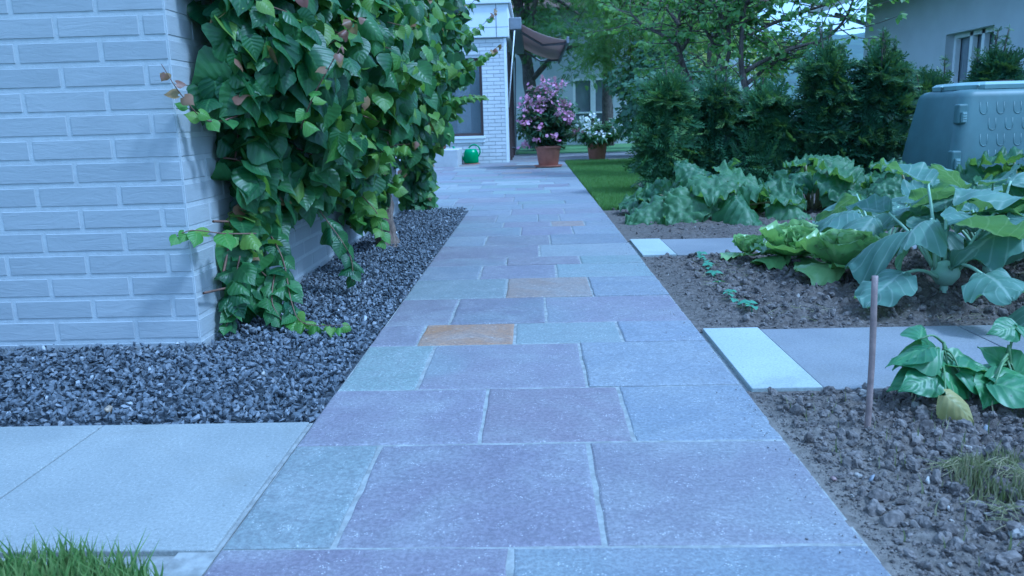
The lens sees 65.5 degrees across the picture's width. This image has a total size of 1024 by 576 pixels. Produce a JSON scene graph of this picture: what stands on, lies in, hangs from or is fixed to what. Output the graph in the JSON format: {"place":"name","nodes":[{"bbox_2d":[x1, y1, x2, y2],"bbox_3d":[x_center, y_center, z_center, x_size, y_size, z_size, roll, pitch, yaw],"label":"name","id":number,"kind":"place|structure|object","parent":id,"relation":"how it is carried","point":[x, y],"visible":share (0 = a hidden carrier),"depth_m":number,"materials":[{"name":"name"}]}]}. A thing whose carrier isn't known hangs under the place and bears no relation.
{"place":"outdoors","nodes":[
{"label":"outdoors","id":0,"kind":"place"},
{"bbox_2d":[0,422,308,557],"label":"concrete paving","id":1,"kind":"structure","parent":0,"point":[175,489],"depth_m":1.68,"materials":[{"name":"grey concrete"}]},
{"bbox_2d":[2,242,748,575],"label":"joint sand","id":2,"kind":"structure","parent":0,"point":[189,564],"depth_m":1.39,"materials":[{"name":"grey sand"}]},
{"bbox_2d":[204,151,890,575],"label":"stone path","id":3,"kind":"structure","parent":0,"point":[454,483],"depth_m":1.85,"materials":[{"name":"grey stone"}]},
{"bbox_2d":[434,148,462,166],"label":"plinth block","id":4,"kind":"structure","parent":3,"relation":"on","point":[451,157],"depth_m":13.78,"materials":[{"name":"white concrete"}]},
{"bbox_2d":[452,144,480,163],"bbox_3d":[-0.816,-2.458,14.613,0.476,0.361,0.310,4,13,26],"label":"watering can","id":5,"kind":"object","parent":3,"relation":"on","point":[471,156],"visible":0.88,"depth_m":14.49,"materials":[{"name":"green plastic"}]},
{"bbox_2d":[534,164,562,167],"bbox_3d":[0.593,-1.985,12.952,0.470,0.035,0.470,-1,12,2],"label":"plant saucer","id":6,"kind":"object","parent":3,"relation":"on","point":[552,166],"visible":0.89,"depth_m":12.77,"materials":[{"name":"ceramic"}]},
{"bbox_2d":[535,145,560,165],"bbox_3d":[0.589,-2.140,12.919,0.424,0.328,0.424,-1,12,2],"label":"flower pot","id":7,"kind":"object","parent":6,"relation":"on","point":[547,155],"visible":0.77,"depth_m":12.77,"materials":[{"name":"ceramic"}]},
{"bbox_2d":[514,74,584,148],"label":"oleander","id":8,"kind":"object","parent":7,"relation":"in","point":[544,122],"visible":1,"depth_m":12.62,"materials":[{"name":"pink plant"}]},
{"bbox_2d":[587,142,607,159],"bbox_3d":[1.582,-2.547,14.801,0.403,0.308,0.403,-1,12,2],"label":"flower pot","id":9,"kind":"object","parent":3,"relation":"on","point":[598,152],"visible":0.64,"depth_m":14.67,"materials":[{"name":"ceramic"}]},
{"bbox_2d":[568,110,626,149],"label":"oleander","id":10,"kind":"object","parent":9,"relation":"in","point":[595,132],"visible":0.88,"depth_m":14.54,"materials":[{"name":"white plant"}]},
{"bbox_2d":[518,143,637,153],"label":"lawn","id":11,"kind":"structure","parent":0,"point":[620,147],"depth_m":21.28,"materials":[{"name":"green plant"}]},
{"bbox_2d":[516,89,580,150],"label":"garden shrub","id":12,"kind":"object","parent":11,"relation":"on","point":[570,109],"visible":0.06,"depth_m":20.80,"materials":[{"name":"green plant"}]},
{"bbox_2d":[595,0,673,145],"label":"locust tree","id":13,"kind":"object","parent":11,"relation":"on","point":[607,108],"visible":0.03,"depth_m":23.39,"materials":[{"name":"green plant"}]},
{"bbox_2d":[604,183,960,240],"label":"soil","id":14,"kind":"structure","parent":0,"point":[689,233],"depth_m":5.19,"materials":[{"name":"brown soil"}]},
{"bbox_2d":[622,58,713,189],"bbox_3d":[1.532,-1.503,7.802,0.868,1.447,0.902,-1,12,2],"label":"yew bush","id":15,"kind":"object","parent":14,"relation":"on","point":[663,136],"visible":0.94,"depth_m":7.61,"materials":[{"name":"green plant"}]},
{"bbox_2d":[617,157,814,225],"bbox_3d":[1.439,-0.671,5.802,1.285,0.538,1.246,-1,12,2],"label":"rhubarb plant","id":16,"kind":"object","parent":14,"relation":"on","point":[730,194],"visible":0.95,"depth_m":5.55,"materials":[{"name":"green plant"}]},
{"bbox_2d":[686,65,751,176],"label":"yew bush","id":17,"kind":"object","parent":14,"relation":"on","point":[719,97],"visible":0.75,"depth_m":7.65,"materials":[{"name":"green plant"}]},
{"bbox_2d":[727,75,805,182],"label":"yew bush","id":18,"kind":"object","parent":14,"relation":"on","point":[764,149],"visible":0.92,"depth_m":7.54,"materials":[{"name":"green plant"}]},
{"bbox_2d":[757,154,873,211],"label":"rhubarb plant","id":19,"kind":"object","parent":14,"relation":"on","point":[828,180],"visible":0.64,"depth_m":5.87,"materials":[{"name":"green plant"}]},
{"bbox_2d":[789,18,874,172],"bbox_3d":[2.959,-1.636,7.549,0.824,1.777,0.828,-1,12,2],"label":"yew bush","id":20,"kind":"object","parent":14,"relation":"on","point":[830,106],"visible":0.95,"depth_m":7.36,"materials":[{"name":"green plant"}]},
{"bbox_2d":[838,27,922,174],"bbox_3d":[3.451,-1.576,7.466,0.908,1.667,0.794,-1,12,2],"label":"yew bush","id":21,"kind":"object","parent":14,"relation":"on","point":[886,84],"visible":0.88,"depth_m":7.29,"materials":[{"name":"green plant"}]},
{"bbox_2d":[847,158,997,215],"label":"rhubarb plant","id":22,"kind":"object","parent":14,"relation":"on","point":[888,182],"visible":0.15,"depth_m":5.39,"materials":[{"name":"green plant"}]},
{"bbox_2d":[903,55,954,150],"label":"yew bush","id":23,"kind":"object","parent":14,"relation":"on","point":[929,80],"visible":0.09,"depth_m":8.13,"materials":[{"name":"green plant"}]},
{"bbox_2d":[902,80,1023,180],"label":"compost bin","id":24,"kind":"object","parent":14,"relation":"on","point":[953,126],"visible":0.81,"depth_m":6.11,"materials":[{"name":"plastic"}]},
{"bbox_2d":[955,146,1023,192],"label":"rhubarb plant","id":25,"kind":"object","parent":14,"relation":"on","point":[972,170],"visible":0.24,"depth_m":5.73,"materials":[{"name":"green plant"}]},
{"bbox_2d":[960,24,1023,82],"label":"yew bush","id":26,"kind":"object","parent":14,"relation":"on","point":[996,63],"visible":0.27,"depth_m":8.11,"materials":[{"name":"green plant"}]},
{"bbox_2d":[596,208,1023,575],"bbox_3d":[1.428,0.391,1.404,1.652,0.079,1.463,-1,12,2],"label":"soil","id":27,"kind":"structure","parent":0,"point":[811,467],"depth_m":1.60,"materials":[{"name":"brown soil"}]},
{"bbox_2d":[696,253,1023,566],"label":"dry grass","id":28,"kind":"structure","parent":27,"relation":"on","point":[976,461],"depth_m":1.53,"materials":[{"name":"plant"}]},
{"bbox_2d":[864,275,877,427],"bbox_3d":[0.829,0.165,1.836,0.017,0.389,0.045,1,12,13],"label":"garden stake","id":29,"kind":"object","parent":27,"relation":"on","point":[872,345],"visible":0.93,"depth_m":1.83,"materials":[{"name":"brown wood"}]},
{"bbox_2d":[925,476,930,484],"bbox_3d":[0.823,0.383,1.575,0.012,0.020,0.012,-1,12,2],"label":"pebble","id":30,"kind":"object","parent":27,"relation":"on","point":[927,479],"visible":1,"depth_m":1.57,"materials":[{"name":"white stone"}]},
{"bbox_2d":[885,325,988,422],"bbox_3d":[1.082,0.226,2.004,0.220,0.237,0.332,10,16,44],"label":"plant","id":31,"kind":"object","parent":27,"relation":"on","point":[929,369],"visible":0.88,"depth_m":1.95,"materials":[{"name":"green plant"}]},
{"bbox_2d":[974,317,1023,410],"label":"plant","id":32,"kind":"object","parent":27,"relation":"on","point":[1004,374],"visible":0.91,"depth_m":1.96,"materials":[{"name":"green plant"}]},
{"bbox_2d":[756,32,864,116],"bbox_3d":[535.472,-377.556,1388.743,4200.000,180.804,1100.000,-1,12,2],"label":"hills","id":33,"kind":"structure","parent":0,"point":[855,46],"depth_m":1249.65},
{"bbox_2d":[757,0,866,34],"label":"sky","id":34,"kind":"structure","parent":0,"point":[787,7],"materials":[{"name":"white"}]},
{"bbox_2d":[640,250,1023,331],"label":"soil","id":35,"kind":"structure","parent":0,"point":[919,319],"depth_m":3.10,"materials":[{"name":"brown soil"}]},
{"bbox_2d":[706,270,722,275],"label":"seedling","id":36,"kind":"object","parent":35,"relation":"on","point":[710,271],"visible":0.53,"depth_m":3.66,"materials":[{"name":"green plant"}]},
{"bbox_2d":[720,233,768,259],"bbox_3d":[1.162,-0.193,3.977,0.228,0.140,0.231,-1,12,2],"label":"lettuce","id":37,"kind":"object","parent":35,"relation":"on","point":[742,242],"visible":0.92,"depth_m":3.98,"materials":[{"name":"green plant"}]},
{"bbox_2d":[739,300,757,306],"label":"seedling","id":38,"kind":"object","parent":35,"relation":"on","point":[748,302],"visible":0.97,"depth_m":2.97,"materials":[{"name":"green plant"}]},
{"bbox_2d":[746,304,757,311],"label":"seedling","id":39,"kind":"object","parent":35,"relation":"on","point":[754,307],"visible":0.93,"depth_m":2.92,"materials":[{"name":"green plant"}]},
{"bbox_2d":[749,219,822,269],"bbox_3d":[1.337,-0.197,3.797,0.397,0.253,0.403,-1,12,2],"label":"lettuce","id":40,"kind":"object","parent":35,"relation":"on","point":[782,244],"visible":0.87,"depth_m":3.74,"materials":[{"name":"green plant"}]},
{"bbox_2d":[794,228,887,285],"bbox_3d":[1.414,-0.136,3.439,0.388,0.245,0.410,-1,12,2],"label":"lettuce","id":41,"kind":"object","parent":35,"relation":"on","point":[837,250],"visible":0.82,"depth_m":3.37,"materials":[{"name":"green plant"}]},
{"bbox_2d":[812,179,970,267],"bbox_3d":[1.783,-0.260,3.722,0.808,0.518,0.810,-1,12,2],"label":"kohlrabi plant","id":42,"kind":"object","parent":35,"relation":"on","point":[835,216],"visible":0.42,"depth_m":3.61,"materials":[{"name":"green plant"}]},
{"bbox_2d":[842,158,1023,308],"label":"kohlrabi plant","id":43,"kind":"object","parent":35,"relation":"on","point":[997,286],"visible":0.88,"depth_m":2.96,"materials":[{"name":"green plant"}]},
{"bbox_2d":[866,163,1022,262],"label":"kohlrabi plant","id":44,"kind":"object","parent":35,"relation":"on","point":[950,177],"visible":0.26,"depth_m":3.91,"materials":[{"name":"green plant"}]},
{"bbox_2d":[886,172,1023,273],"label":"kohlrabi plant","id":45,"kind":"object","parent":35,"relation":"on","point":[1013,185],"visible":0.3,"depth_m":3.45,"materials":[{"name":"green plant"}]},
{"bbox_2d":[940,186,1023,326],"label":"kohlrabi plant","id":46,"kind":"object","parent":35,"relation":"on","point":[997,243],"visible":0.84,"depth_m":2.83,"materials":[{"name":"green plant"}]},
{"bbox_2d":[980,233,1023,264],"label":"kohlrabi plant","id":47,"kind":"object","parent":35,"relation":"on","point":[1012,258],"visible":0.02,"depth_m":3.48,"materials":[{"name":"green plant"}]},
{"bbox_2d":[807,0,1023,83],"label":"neighbour house","id":48,"kind":"structure","parent":0,"point":[929,33],"depth_m":13.50,"materials":[{"name":"grey paint"}]},
{"bbox_2d":[951,27,993,83],"bbox_3d":[7.521,-3.662,12.832,0.110,0.960,1.440,-1,12,2],"label":"window","id":49,"kind":"structure","parent":48,"relation":"in","point":[964,43],"depth_m":13.23,"materials":[{"name":"white glass"}]},
{"bbox_3d":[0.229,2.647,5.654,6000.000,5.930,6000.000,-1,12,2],"label":"ground","id":50,"kind":"structure","parent":0,"visible":0},
{"bbox_2d":[0,0,398,356],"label":"brick building","id":51,"kind":"structure","parent":50,"relation":"on","point":[109,160],"depth_m":2.64,"materials":[{"name":"white brick"}]},
{"bbox_2d":[394,0,501,211],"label":"climbing vine","id":52,"kind":"object","parent":51,"relation":"attached to","point":[420,185],"visible":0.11,"depth_m":6.59,"materials":[{"name":"green plant"}]},
{"bbox_2d":[0,207,467,426],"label":"gravel","id":53,"kind":"structure","parent":50,"relation":"on","point":[302,380],"depth_m":2.50,"materials":[{"name":"grey gravel"}]},
{"bbox_2d":[104,405,112,412],"bbox_3d":[-1.061,0.321,2.096,0.011,0.022,0.027,0,12,9],"label":"pebble","id":54,"kind":"object","parent":53,"relation":"on","point":[108,409],"visible":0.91,"depth_m":2.09,"materials":[{"name":"white stone"}]},
{"bbox_2d":[159,0,475,337],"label":"climbing vine","id":55,"kind":"object","parent":53,"relation":"on","point":[346,95],"visible":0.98,"depth_m":3.06,"materials":[{"name":"green plant"}]},
{"bbox_2d":[395,0,515,162],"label":"patio house","id":56,"kind":"structure","parent":50,"relation":"on","point":[487,127],"depth_m":14.76,"materials":[{"name":"brick"}]},
{"bbox_2d":[449,58,484,142],"bbox_3d":[-1.128,-3.464,14.774,1.235,1.520,0.170,-1,12,2],"label":"window","id":57,"kind":"structure","parent":56,"relation":"in","point":[471,130],"depth_m":14.85,"materials":[{"name":"grey"}]},
{"bbox_2d":[507,52,514,159],"bbox_3d":[-0.068,-3.765,16.660,0.170,2.048,2.420,-1,12,2],"label":"glass door","id":58,"kind":"structure","parent":56,"relation":"in","point":[509,59],"depth_m":15.69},
{"bbox_2d":[512,58,517,150],"bbox_3d":[0.058,-3.812,16.575,0.164,1.896,0.028,-1,12,2],"label":"drainpipe","id":59,"kind":"object","parent":56,"relation":"attached to","point":[515,147],"visible":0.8,"depth_m":16.57,"materials":[{"name":"grey metal"}]},
{"bbox_2d":[508,17,568,107],"bbox_3d":[0.559,-4.744,17.422,1.155,1.622,5.685,-1,12,2],"label":"awning","id":60,"kind":"object","parent":56,"relation":"attached to","point":[523,37],"visible":0.99,"depth_m":16.11,"materials":[{"name":"fabric"}]},
{"bbox_2d":[511,0,641,147],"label":"shade tree","id":61,"kind":"object","parent":50,"relation":"on","point":[528,18],"visible":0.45,"depth_m":21.93,"materials":[{"name":"green plant"}]},
{"bbox_2d":[569,0,710,100],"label":"locust tree","id":62,"kind":"object","parent":50,"relation":"on","point":[602,52],"visible":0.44,"depth_m":17.13,"materials":[{"name":"green plant"}]},
{"bbox_2d":[512,0,768,146],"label":"garden house","id":63,"kind":"structure","parent":50,"relation":"on","point":[582,97],"depth_m":25.16,"materials":[{"name":"tile"}]},
{"bbox_2d":[573,77,612,138],"bbox_3d":[2.583,-5.725,25.388,1.270,1.900,0.120,-1,12,2],"label":"window","id":64,"kind":"structure","parent":63,"relation":"in","point":[591,99],"depth_m":25.33,"materials":[{"name":"white glass"}]},
{"bbox_2d":[630,238,675,256],"bbox_3d":[0.802,-0.218,4.577,0.182,0.046,0.590,-1,12,2],"label":"pale tile","id":65,"kind":"object","parent":50,"relation":"on","point":[657,247],"visible":0.62,"depth_m":4.52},
{"bbox_2d":[620,18,711,72],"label":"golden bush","id":66,"kind":"object","parent":50,"relation":"on","point":[700,65],"visible":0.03,"depth_m":17.96,"materials":[{"name":"green plant"}]},
{"bbox_2d":[666,9,712,60],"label":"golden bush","id":67,"kind":"object","parent":50,"relation":"on","point":[698,44],"visible":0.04,"depth_m":19.73,"materials":[{"name":"green plant"}]},
{"bbox_2d":[688,8,811,87],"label":"golden bush","id":68,"kind":"object","parent":50,"relation":"on","point":[767,74],"visible":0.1,"depth_m":18.07,"materials":[{"name":"green plant"}]},
{"bbox_2d":[703,327,822,391],"bbox_3d":[0.748,0.224,2.451,0.190,0.046,0.634,-1,12,2],"label":"pale tile","id":69,"kind":"object","parent":50,"relation":"on","point":[756,359],"visible":0.64,"depth_m":2.37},
{"bbox_2d":[661,233,963,255],"bbox_3d":[3.516,-0.267,4.496,5.235,0.050,0.580,-1,12,2],"label":"slab strip","id":70,"kind":"object","parent":50,"relation":"on","point":[682,247],"visible":0.08,"depth_m":4.57,"materials":[{"name":"grey concrete"}]},
{"bbox_2d":[761,325,1023,390],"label":"slab strip","id":71,"kind":"object","parent":50,"relation":"on","point":[837,359],"visible":0.52,"depth_m":2.50,"materials":[{"name":"grey concrete"}]},
{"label":"lawn","id":72,"kind":"structure","parent":0,"visible":0},
{"bbox_2d":[565,158,644,210],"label":"grass","id":73,"kind":"structure","parent":72,"relation":"on","point":[606,183],"depth_m":9.69,"materials":[{"name":"green plant"}]},
{"bbox_2d":[585,0,732,91],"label":"magnolia tree","id":74,"kind":"object","parent":72,"relation":"on","point":[675,24],"visible":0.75,"depth_m":10.16,"materials":[{"name":"green plant"}]},
{"bbox_2d":[601,37,730,131],"bbox_3d":[3.018,-3.674,15.476,2.534,2.388,1.530,-1,12,2],"label":"garden shrub","id":75,"kind":"object","parent":72,"relation":"on","point":[612,84],"visible":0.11,"depth_m":15.26,"materials":[{"name":"green plant"}]},
{"bbox_2d":[609,56,740,143],"bbox_3d":[2.669,-2.835,12.834,2.174,1.835,1.686,-1,12,2],"label":"garden shrub","id":76,"kind":"object","parent":72,"relation":"on","point":[634,89],"visible":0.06,"depth_m":12.57,"materials":[{"name":"green plant"}]},
{"bbox_2d":[628,0,778,88],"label":"locust tree","id":77,"kind":"object","parent":72,"relation":"on","point":[709,62],"visible":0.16,"depth_m":14.68,"materials":[{"name":"green plant"}]},
{"bbox_2d":[652,0,908,91],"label":"magnolia tree","id":78,"kind":"object","parent":72,"relation":"on","point":[737,13],"visible":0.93,"depth_m":9.53,"materials":[{"name":"green plant"}]},
{"label":"lawn soil","id":79,"kind":"structure","parent":0,"visible":0},
{"bbox_2d":[0,524,162,575],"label":"grass","id":80,"kind":"structure","parent":79,"relation":"on","point":[73,562],"depth_m":1.30,"materials":[{"name":"green plant"}]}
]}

